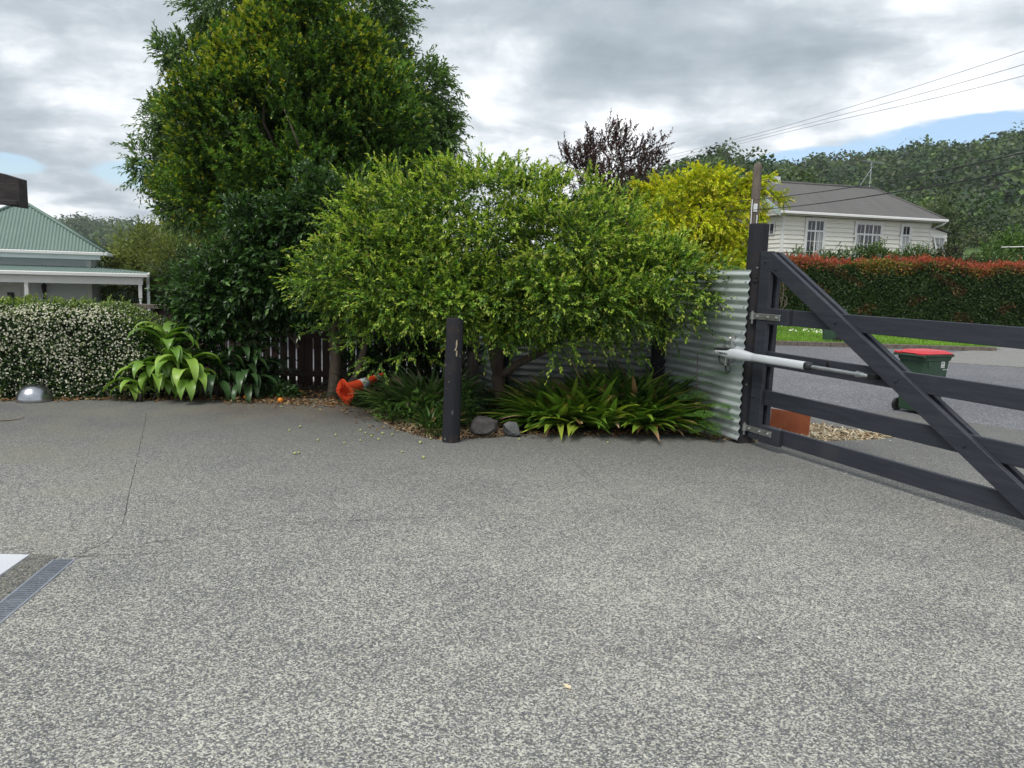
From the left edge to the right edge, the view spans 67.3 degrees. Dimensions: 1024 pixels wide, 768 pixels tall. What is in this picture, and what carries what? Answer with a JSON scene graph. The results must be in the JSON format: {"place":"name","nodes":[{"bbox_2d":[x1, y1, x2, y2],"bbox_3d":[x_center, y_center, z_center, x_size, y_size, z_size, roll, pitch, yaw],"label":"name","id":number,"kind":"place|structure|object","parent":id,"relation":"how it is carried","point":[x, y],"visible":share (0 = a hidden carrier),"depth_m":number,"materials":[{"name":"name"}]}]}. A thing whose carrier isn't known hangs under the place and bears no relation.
{"place":"outdoors","nodes":[
{"label":"outdoors","id":0,"kind":"place"},
{"bbox_2d":[0,173,27,208],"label":"timber beam","id":1,"kind":"structure","parent":0,"point":[13,191],"depth_m":2.93,"materials":[{"name":"wood"}]},
{"bbox_2d":[0,554,28,575],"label":"floor","id":2,"kind":"structure","parent":0,"point":[8,562],"depth_m":4.13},
{"bbox_2d":[3,237,463,271],"bbox_3d":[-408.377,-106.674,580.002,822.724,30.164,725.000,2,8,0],"label":"hill","id":3,"kind":"structure","parent":0,"point":[112,249],"depth_m":507.64,"materials":[{"name":"green plant"}]},
{"bbox_2d":[53,211,229,254],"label":"woodland","id":4,"kind":"object","parent":3,"relation":"on","point":[86,226],"visible":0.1,"depth_m":609.04,"materials":[{"name":"green plant"}]},
{"bbox_2d":[0,380,731,441],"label":"garden ground","id":5,"kind":"structure","parent":0,"point":[522,427],"depth_m":9.14,"materials":[{"name":"soil"}]},
{"bbox_2d":[0,292,188,400],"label":"jasmine hedge","id":6,"kind":"object","parent":5,"relation":"on","point":[87,352],"visible":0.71,"depth_m":9.23,"materials":[{"name":"green plant"}]},
{"bbox_2d":[102,374,166,401],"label":"broad leaf plant","id":7,"kind":"object","parent":5,"relation":"on","point":[123,386],"visible":0.81,"depth_m":9.10,"materials":[{"name":"green plant"}]},
{"bbox_2d":[114,321,225,400],"bbox_3d":[-4.100,-0.261,9.370,1.181,0.998,1.076,2,8,0],"label":"broad leaf plant","id":8,"kind":"object","parent":5,"relation":"on","point":[179,368],"visible":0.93,"depth_m":9.16,"materials":[{"name":"green plant"}]},
{"bbox_2d":[132,341,282,402],"bbox_3d":[-3.778,-0.160,9.649,1.794,0.751,1.212,2,8,0],"label":"broad leaf plant","id":9,"kind":"object","parent":5,"relation":"on","point":[242,377],"visible":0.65,"depth_m":9.43,"materials":[{"name":"green plant"}]},
{"bbox_2d":[197,342,303,394],"bbox_3d":[-3.445,-0.173,9.879,1.416,0.734,0.962,2,8,0],"label":"broad leaf plant","id":10,"kind":"object","parent":5,"relation":"on","point":[262,372],"visible":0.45,"depth_m":9.81,"materials":[{"name":"green plant"}]},
{"bbox_2d":[252,378,303,397],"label":"leafy weed","id":11,"kind":"object","parent":5,"relation":"on","point":[293,389],"visible":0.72,"depth_m":9.68,"materials":[{"name":"green plant"}]},
{"bbox_2d":[145,147,439,398],"bbox_3d":[-2.585,-1.353,9.774,3.726,3.275,1.956,2,8,0],"label":"orange tree","id":12,"kind":"object","parent":5,"relation":"on","point":[268,234],"visible":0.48,"depth_m":9.36,"materials":[{"name":"green plant"}]},
{"bbox_2d":[136,304,465,386],"bbox_3d":[-2.918,-0.457,10.820,4.779,1.200,0.185,2,8,0],"label":"picket fence","id":13,"kind":"object","parent":5,"relation":"on","point":[305,355],"visible":0.09,"depth_m":10.79,"materials":[{"name":"brown wood"}]},
{"bbox_2d":[346,392,377,408],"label":"leafy weed","id":14,"kind":"object","parent":5,"relation":"on","point":[364,405],"visible":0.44,"depth_m":9.15,"materials":[{"name":"green plant"}]},
{"bbox_2d":[0,384,729,442],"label":"fallen leaves","id":15,"kind":"object","parent":5,"relation":"on","point":[288,402],"visible":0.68,"depth_m":9.19,"materials":[{"name":"brown plant"}]},
{"bbox_2d":[322,361,434,396],"bbox_3d":[-1.739,-0.081,9.950,1.621,0.485,1.547,2,8,0],"label":"renga lily","id":16,"kind":"object","parent":5,"relation":"on","point":[372,387],"visible":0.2,"depth_m":9.84,"materials":[{"name":"green plant"}]},
{"bbox_2d":[372,401,411,421],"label":"leafy weed","id":17,"kind":"object","parent":5,"relation":"on","point":[390,411],"visible":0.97,"depth_m":8.39,"materials":[{"name":"green plant"}]},
{"bbox_2d":[340,311,485,383],"bbox_3d":[-1.332,-0.380,10.251,2.227,1.525,1.332,2,8,0],"label":"shade shrub","id":18,"kind":"object","parent":5,"relation":"on","point":[378,349],"visible":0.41,"depth_m":10.13,"materials":[{"name":"green plant"}]},
{"bbox_2d":[350,361,493,416],"bbox_3d":[-1.057,0.028,9.054,1.772,0.557,1.944,2,8,0],"label":"renga lily","id":19,"kind":"object","parent":5,"relation":"on","point":[405,387],"visible":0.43,"depth_m":8.89,"materials":[{"name":"green plant"}]},
{"bbox_2d":[424,423,442,436],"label":"leafy weed","id":20,"kind":"object","parent":5,"relation":"on","point":[438,434],"visible":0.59,"depth_m":7.72,"materials":[{"name":"green plant"}]},
{"bbox_2d":[360,407,521,439],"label":"bark mulch","id":21,"kind":"object","parent":5,"relation":"on","point":[406,428],"visible":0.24,"depth_m":8.13,"materials":[{"name":"brown plant"}]},
{"bbox_2d":[397,388,442,421],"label":"leafy weed","id":22,"kind":"object","parent":21,"relation":"on","point":[411,409],"visible":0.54,"depth_m":8.41,"materials":[{"name":"green plant"}]},
{"bbox_2d":[395,400,468,429],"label":"renga lily","id":23,"kind":"object","parent":21,"relation":"on","point":[434,417],"visible":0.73,"depth_m":7.88,"materials":[{"name":"green plant"}]},
{"bbox_2d":[433,378,479,429],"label":"leafy weed","id":24,"kind":"object","parent":21,"relation":"on","point":[464,409],"visible":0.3,"depth_m":8.14,"materials":[{"name":"green plant"}]},
{"bbox_2d":[462,394,497,422],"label":"leafy weed","id":25,"kind":"object","parent":21,"relation":"on","point":[483,406],"visible":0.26,"depth_m":8.41,"materials":[{"name":"green plant"}]},
{"bbox_2d":[470,416,497,435],"bbox_3d":[-0.283,0.423,7.692,0.283,0.205,0.178,-1,8,-17],"label":"rock","id":26,"kind":"object","parent":21,"relation":"on","point":[482,425],"visible":1,"depth_m":7.62,"materials":[{"name":"grey stone"}]},
{"bbox_2d":[442,317,463,442],"bbox_3d":[-0.573,0.061,7.391,0.188,1.400,0.177,2,8,0],"label":"bollard","id":27,"kind":"object","parent":5,"relation":"on","point":[452,383],"visible":0.87,"depth_m":7.31,"materials":[{"name":"black wood"}]},
{"bbox_2d":[466,318,478,399],"bbox_3d":[-0.507,-0.458,10.037,0.160,1.700,0.161,2,8,0],"label":"wooden post","id":28,"kind":"object","parent":5,"relation":"on","point":[472,363],"visible":0.12,"depth_m":10.00,"materials":[{"name":"brown wood"}]},
{"bbox_2d":[465,335,493,394],"bbox_3d":[-0.408,-0.672,10.216,0.038,1.640,1.123,-2,9,-24],"label":"corrugated fence","id":29,"kind":"object","parent":5,"relation":"on","point":[488,371],"visible":0.12,"depth_m":10.16,"materials":[{"name":"grey metal"}]},
{"bbox_2d":[501,308,509,387],"bbox_3d":[-0.120,-0.418,9.655,0.179,1.750,0.181,2,8,0],"label":"fence post","id":30,"kind":"object","parent":5,"relation":"on","point":[505,361],"visible":0.02,"depth_m":9.61,"materials":[{"name":"black wood"}]},
{"bbox_2d":[269,139,746,420],"bbox_3d":[-0.080,-1.012,8.427,5.034,3.122,2.856,2,8,0],"label":"plum tree","id":31,"kind":"object","parent":5,"relation":"on","point":[620,292],"visible":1,"depth_m":7.82,"materials":[{"name":"green plant"}]},
{"bbox_2d":[464,373,554,413],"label":"renga lily","id":32,"kind":"object","parent":5,"relation":"on","point":[490,393],"visible":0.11,"depth_m":9.14,"materials":[{"name":"green plant"}]},
{"bbox_2d":[508,276,656,389],"bbox_3d":[0.836,-0.550,9.464,1.894,1.680,0.038,4,8,18],"label":"corrugated fence","id":33,"kind":"object","parent":5,"relation":"on","point":[536,366],"visible":0.16,"depth_m":9.51,"materials":[{"name":"grey metal"}]},
{"bbox_2d":[476,354,718,440],"bbox_3d":[0.967,0.059,8.530,2.806,0.761,2.265,2,8,0],"label":"renga lily","id":34,"kind":"object","parent":5,"relation":"on","point":[562,406],"visible":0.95,"depth_m":8.08,"materials":[{"name":"green plant"}]},
{"bbox_2d":[564,357,712,411],"bbox_3d":[1.464,0.067,8.658,1.813,0.738,1.745,2,8,0],"label":"renga lily","id":35,"kind":"object","parent":5,"relation":"on","point":[631,391],"visible":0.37,"depth_m":8.27,"materials":[{"name":"green plant"}]},
{"bbox_2d":[650,297,666,380],"bbox_3d":[1.744,-0.270,9.101,0.205,1.720,0.207,2,8,0],"label":"fence post","id":36,"kind":"object","parent":5,"relation":"on","point":[657,361],"visible":0.06,"depth_m":9.02,"materials":[{"name":"black wood"}]},
{"bbox_2d":[668,340,727,429],"bbox_3d":[1.941,0.061,8.023,0.683,1.074,0.452,2,8,0],"label":"wattle sapling","id":37,"kind":"object","parent":5,"relation":"on","point":[696,391],"visible":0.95,"depth_m":7.98,"materials":[{"name":"green plant"}]},
{"bbox_2d":[683,403,733,436],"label":"wattle sapling","id":38,"kind":"object","parent":5,"relation":"on","point":[703,425],"visible":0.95,"depth_m":7.85,"materials":[{"name":"green plant"}]},
{"bbox_2d":[732,223,768,443],"bbox_3d":[2.391,-0.397,7.738,0.210,2.385,0.205,2,8,0],"label":"fence post","id":39,"kind":"object","parent":5,"relation":"on","point":[758,237],"visible":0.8,"depth_m":7.61,"materials":[{"name":"black wood"}]},
{"bbox_2d":[663,270,750,440],"bbox_3d":[2.050,-0.376,8.331,0.038,1.710,1.474,-1,8,-21],"label":"corrugated fence","id":40,"kind":"object","parent":39,"relation":"attached to","point":[728,391],"visible":0.64,"depth_m":8.05,"materials":[{"name":"metal"}]},
{"bbox_2d":[742,251,1023,519],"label":"farm gate","id":41,"kind":"structure","parent":39,"relation":"attached to","point":[993,462],"depth_m":6.14,"materials":[{"name":"paint"}]},
{"bbox_2d":[714,335,880,379],"bbox_3d":[2.522,-0.196,7.064,0.140,0.388,1.927,-2,9,-25],"label":"gate opener","id":42,"kind":"object","parent":41,"relation":"attached to","point":[730,352],"visible":1,"depth_m":7.21,"materials":[{"name":"silver metal"}]},
{"bbox_2d":[0,398,1023,767],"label":"driveway","id":43,"kind":"structure","parent":0,"point":[236,584],"depth_m":3.85,"materials":[{"name":"grey concrete"}]},
{"bbox_2d":[0,554,57,600],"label":"drain surround","id":44,"kind":"object","parent":43,"relation":"on","point":[16,576],"visible":0.8,"depth_m":4.00,"materials":[{"name":"grey concrete"}]},
{"bbox_2d":[0,559,75,623],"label":"drain grate","id":45,"kind":"object","parent":44,"relation":"on","point":[23,593],"visible":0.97,"depth_m":3.82,"materials":[{"name":"metal"}]},
{"bbox_2d":[15,384,53,403],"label":"metal dome","id":46,"kind":"structure","parent":43,"relation":"on","point":[32,393],"depth_m":8.84,"materials":[{"name":"silver metal"}]},
{"bbox_2d":[336,373,383,404],"bbox_3d":[-1.813,-0.007,9.434,0.642,0.276,0.276,-29,-17,-43],"label":"traffic cone","id":47,"kind":"object","parent":43,"relation":"on","point":[343,390],"visible":0.81,"depth_m":9.30,"materials":[{"name":"orange plastic"}]},
{"bbox_2d":[502,421,519,436],"bbox_3d":[-0.012,0.458,7.783,0.184,0.177,0.140,-26,7,14],"label":"rock","id":48,"kind":"object","parent":43,"relation":"on","point":[510,429],"visible":1,"depth_m":7.73,"materials":[{"name":"stone"}]},
{"bbox_2d":[0,0,1023,263],"label":"sky","id":49,"kind":"structure","parent":0,"point":[532,72],"materials":[{"name":"grey"}]},
{"bbox_2d":[194,332,1023,432],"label":"road","id":50,"kind":"structure","parent":0,"point":[852,394],"depth_m":12.64,"materials":[{"name":"grey asphalt"}]},
{"bbox_2d":[891,348,954,410],"bbox_3d":[5.430,-0.040,10.193,0.628,0.842,0.470,-2,9,-24],"label":"wheelie bin","id":51,"kind":"object","parent":50,"relation":"on","point":[935,362],"visible":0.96,"depth_m":10.01,"materials":[{"name":"green plastic"}]},
{"bbox_2d":[462,312,995,346],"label":"lawn","id":52,"kind":"structure","parent":0,"point":[880,340],"depth_m":24.08,"materials":[{"name":"green plant"}]},
{"bbox_2d":[620,159,798,269],"bbox_3d":[5.794,-4.002,23.567,5.501,5.579,3.559,2,8,0],"label":"golden robinia","id":53,"kind":"object","parent":52,"relation":"on","point":[713,223],"visible":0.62,"depth_m":22.92,"materials":[{"name":"yellow plant"}]},
{"bbox_2d":[779,282,786,308],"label":"reddish shrub","id":54,"kind":"object","parent":52,"relation":"on","point":[783,285],"visible":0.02,"depth_m":28.29,"materials":[{"name":"green plant"}]},
{"bbox_2d":[822,309,846,341],"bbox_3d":[8.845,-1.633,21.295,0.714,0.957,0.534,5,8,20],"label":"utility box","id":55,"kind":"object","parent":52,"relation":"on","point":[829,335],"visible":0.34,"depth_m":21.14,"materials":[{"name":"green plastic"}]},
{"bbox_2d":[776,325,986,346],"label":"grass","id":56,"kind":"structure","parent":52,"relation":"on","point":[783,334],"depth_m":22.26,"materials":[{"name":"green plant"}]},
{"bbox_2d":[561,230,996,270],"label":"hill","id":57,"kind":"structure","parent":0,"point":[970,251],"depth_m":124.82,"materials":[{"name":"green plant"}]},
{"bbox_2d":[619,75,1023,172],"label":"power line","id":58,"kind":"object","parent":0,"point":[867,113],"visible":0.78,"depth_m":31.39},
{"bbox_2d":[628,51,1023,164],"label":"power line","id":59,"kind":"object","parent":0,"point":[868,101],"visible":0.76,"depth_m":31.34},
{"bbox_2d":[647,64,1023,163],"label":"power line","id":60,"kind":"object","parent":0,"point":[873,106],"visible":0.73,"depth_m":30.99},
{"bbox_2d":[949,347,1023,367],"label":"pavement","id":61,"kind":"structure","parent":0,"point":[1006,357],"depth_m":18.65,"materials":[{"name":"grey concrete"}]},
{"bbox_3d":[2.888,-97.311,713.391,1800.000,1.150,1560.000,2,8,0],"label":"ground","id":62,"kind":"structure","parent":0,"visible":0},
{"bbox_2d":[0,203,150,314],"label":"green roofed house","id":63,"kind":"structure","parent":62,"relation":"on","point":[75,270],"depth_m":25.08,"materials":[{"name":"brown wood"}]},
{"bbox_2d":[0,274,24,313],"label":"window","id":64,"kind":"structure","parent":63,"relation":"in","point":[13,289],"depth_m":24.88,"materials":[{"name":"grey glass"}]},
{"bbox_2d":[94,213,186,315],"bbox_3d":[-14.355,-4.291,30.978,5.973,5.237,4.930,2,8,0],"label":"olive green tree","id":65,"kind":"object","parent":62,"relation":"on","point":[130,260],"visible":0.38,"depth_m":30.03,"materials":[{"name":"green plant"}]},
{"bbox_2d":[102,210,228,268],"bbox_3d":[-15.396,-5.347,35.587,7.175,6.016,3.845,2,8,0],"label":"twiggy tree","id":66,"kind":"object","parent":62,"relation":"on","point":[145,232],"visible":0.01,"depth_m":34.83,"materials":[{"name":"green plant"}]},
{"bbox_2d":[135,223,224,309],"bbox_3d":[-12.459,-4.088,29.882,3.978,5.234,3.697,2,8,0],"label":"tall shrubby tree","id":67,"kind":"object","parent":62,"relation":"on","point":[161,252],"visible":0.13,"depth_m":28.99,"materials":[{"name":"green plant"}]},
{"bbox_2d":[142,233,233,314],"bbox_3d":[-10.679,-3.280,26.298,3.288,4.554,4.457,-4,10,-34],"label":"dark shrub tree","id":68,"kind":"object","parent":62,"relation":"on","point":[181,255],"visible":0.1,"depth_m":26.25,"materials":[{"name":"green plant"}]},
{"bbox_2d":[102,286,356,332],"bbox_3d":[-13.283,-3.134,32.988,13.260,1.900,0.100,2,8,0],"label":"metal boundary fence","id":69,"kind":"object","parent":62,"relation":"on","point":[144,298],"depth_m":32.88,"materials":[{"name":"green metal"}]},
{"bbox_2d":[111,0,474,348],"bbox_3d":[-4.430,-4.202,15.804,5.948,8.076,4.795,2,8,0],"label":"evergreen tree","id":70,"kind":"object","parent":62,"relation":"on","point":[275,86],"visible":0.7,"depth_m":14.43,"materials":[{"name":"green plant"}]},
{"bbox_2d":[550,108,674,252],"bbox_3d":[3.983,-6.751,31.563,5.146,8.719,4.503,2,8,0],"label":"copper beech","id":71,"kind":"object","parent":62,"relation":"on","point":[624,170],"visible":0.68,"depth_m":30.80,"materials":[{"name":"purple plant"}]},
{"bbox_2d":[746,162,761,261],"bbox_3d":[6.131,-3.237,19.703,0.255,4.720,0.277,2,8,0],"label":"utility pole","id":72,"kind":"object","parent":62,"relation":"on","point":[756,190],"visible":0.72,"depth_m":19.41,"materials":[{"name":"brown wood"}]},
{"bbox_2d":[697,152,1023,205],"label":"cable","id":73,"kind":"object","parent":72,"relation":"attached to","point":[899,178],"visible":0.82,"depth_m":11.41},
{"bbox_2d":[720,168,1023,212],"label":"cable","id":74,"kind":"object","parent":72,"relation":"attached to","point":[897,191],"visible":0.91,"depth_m":11.42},
{"bbox_2d":[785,242,844,261],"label":"camellia bush","id":75,"kind":"object","parent":62,"relation":"on","point":[825,254],"visible":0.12,"depth_m":34.23,"materials":[{"name":"green plant"}]},
{"bbox_2d":[695,176,950,269],"bbox_3d":[15.101,-7.006,39.039,11.280,6.560,6.970,0,8,-14],"label":"white bungalow","id":76,"kind":"object","parent":62,"relation":"on","point":[897,221],"visible":0.41,"depth_m":36.38,"materials":[{"name":"beige paint"}]},
{"bbox_2d":[767,222,774,234],"bbox_3d":[12.039,-7.351,36.554,0.044,0.550,1.550,0,8,-14],"label":"window","id":77,"kind":"structure","parent":76,"relation":"in","point":[771,225],"depth_m":36.02,"materials":[{"name":"white glass"}]},
{"bbox_2d":[803,217,826,256],"bbox_3d":[14.052,-6.669,35.718,1.080,2.050,0.034,0,8,-14],"label":"window","id":78,"kind":"structure","parent":76,"relation":"in","point":[815,228],"depth_m":35.68,"materials":[{"name":"white glass"}]},
{"bbox_2d":[852,221,883,259],"bbox_3d":[16.838,-6.658,36.410,1.540,2.000,0.034,0,8,-14],"label":"window","id":79,"kind":"structure","parent":76,"relation":"in","point":[864,232],"depth_m":36.33,"materials":[{"name":"white glass"}]},
{"bbox_2d":[859,160,883,186],"bbox_3d":[18.344,-10.695,39.367,1.453,1.424,0.560,0,8,-14],"label":"roof aerial","id":80,"kind":"object","parent":76,"relation":"on","point":[871,167],"visible":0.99,"depth_m":39.29,"materials":[{"name":"metal"}]},
{"bbox_2d":[899,223,912,252],"bbox_3d":[18.865,-6.920,36.873,0.620,1.510,0.034,0,8,-14],"label":"window","id":81,"kind":"structure","parent":76,"relation":"in","point":[906,229],"depth_m":36.84,"materials":[{"name":"white glass"}]},
{"bbox_2d":[932,237,944,252],"bbox_3d":[20.744,-6.551,37.200,0.670,1.100,0.399,0,8,-14],"label":"window","id":82,"kind":"structure","parent":76,"relation":"in","point":[936,239],"depth_m":37.33,"materials":[{"name":"white"}]},
{"bbox_2d":[753,422,892,442],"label":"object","id":83,"kind":"object","parent":62,"relation":"on","point":[823,432],"visible":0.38,"depth_m":8.40,"materials":[{"name":"beige gravel"}]},
{"bbox_2d":[770,408,810,435],"bbox_3d":[3.051,0.422,8.457,0.013,0.245,0.470,-1,8,-41],"label":"terracotta panel","id":84,"kind":"object","parent":83,"relation":"on","point":[793,422],"visible":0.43,"depth_m":8.44,"materials":[{"name":"orange ceramic"}]},
{"bbox_2d":[714,250,1023,326],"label":"clipped hedge","id":85,"kind":"object","parent":62,"relation":"on","point":[951,290],"visible":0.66,"depth_m":31.35,"materials":[{"name":"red plant"}]},
{"bbox_2d":[837,236,905,266],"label":"camellia bush","id":86,"kind":"object","parent":62,"relation":"on","point":[877,248],"visible":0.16,"depth_m":34.18,"materials":[{"name":"green plant"}]},
{"bbox_2d":[776,340,996,350],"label":"kerb","id":87,"kind":"structure","parent":62,"relation":"on","point":[888,346],"depth_m":20.82,"materials":[{"name":"concrete"}]},
{"bbox_2d":[894,240,942,268],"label":"camellia bush","id":88,"kind":"object","parent":62,"relation":"on","point":[906,253],"visible":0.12,"depth_m":34.34,"materials":[{"name":"green plant"}]},
{"bbox_2d":[918,191,971,250],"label":"silvery tree","id":89,"kind":"object","parent":62,"relation":"on","point":[946,203],"visible":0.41,"depth_m":38.85,"materials":[{"name":"green plant"}]},
{"bbox_2d":[921,238,991,267],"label":"camellia bush","id":90,"kind":"object","parent":62,"relation":"on","point":[949,251],"visible":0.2,"depth_m":34.22,"materials":[{"name":"green plant"}]},
{"bbox_2d":[962,244,1023,264],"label":"camellia bush","id":91,"kind":"object","parent":62,"relation":"on","point":[1000,256],"visible":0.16,"depth_m":34.39,"materials":[{"name":"green plant"}]},
{"bbox_2d":[968,220,1023,263],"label":"bright green tree","id":92,"kind":"object","parent":62,"relation":"on","point":[1006,241],"visible":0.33,"depth_m":37.38,"materials":[{"name":"green plant"}]},
{"bbox_2d":[1003,247,1023,263],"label":"camellia bush","id":93,"kind":"object","parent":62,"relation":"on","point":[1020,256],"visible":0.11,"depth_m":34.55,"materials":[{"name":"green plant"}]},
{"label":"hill","id":94,"kind":"structure","parent":0,"visible":0},
{"bbox_2d":[559,120,1023,259],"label":"forest","id":95,"kind":"object","parent":94,"relation":"on","point":[990,206],"visible":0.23,"depth_m":238.33,"materials":[{"name":"green plant"}]}
]}

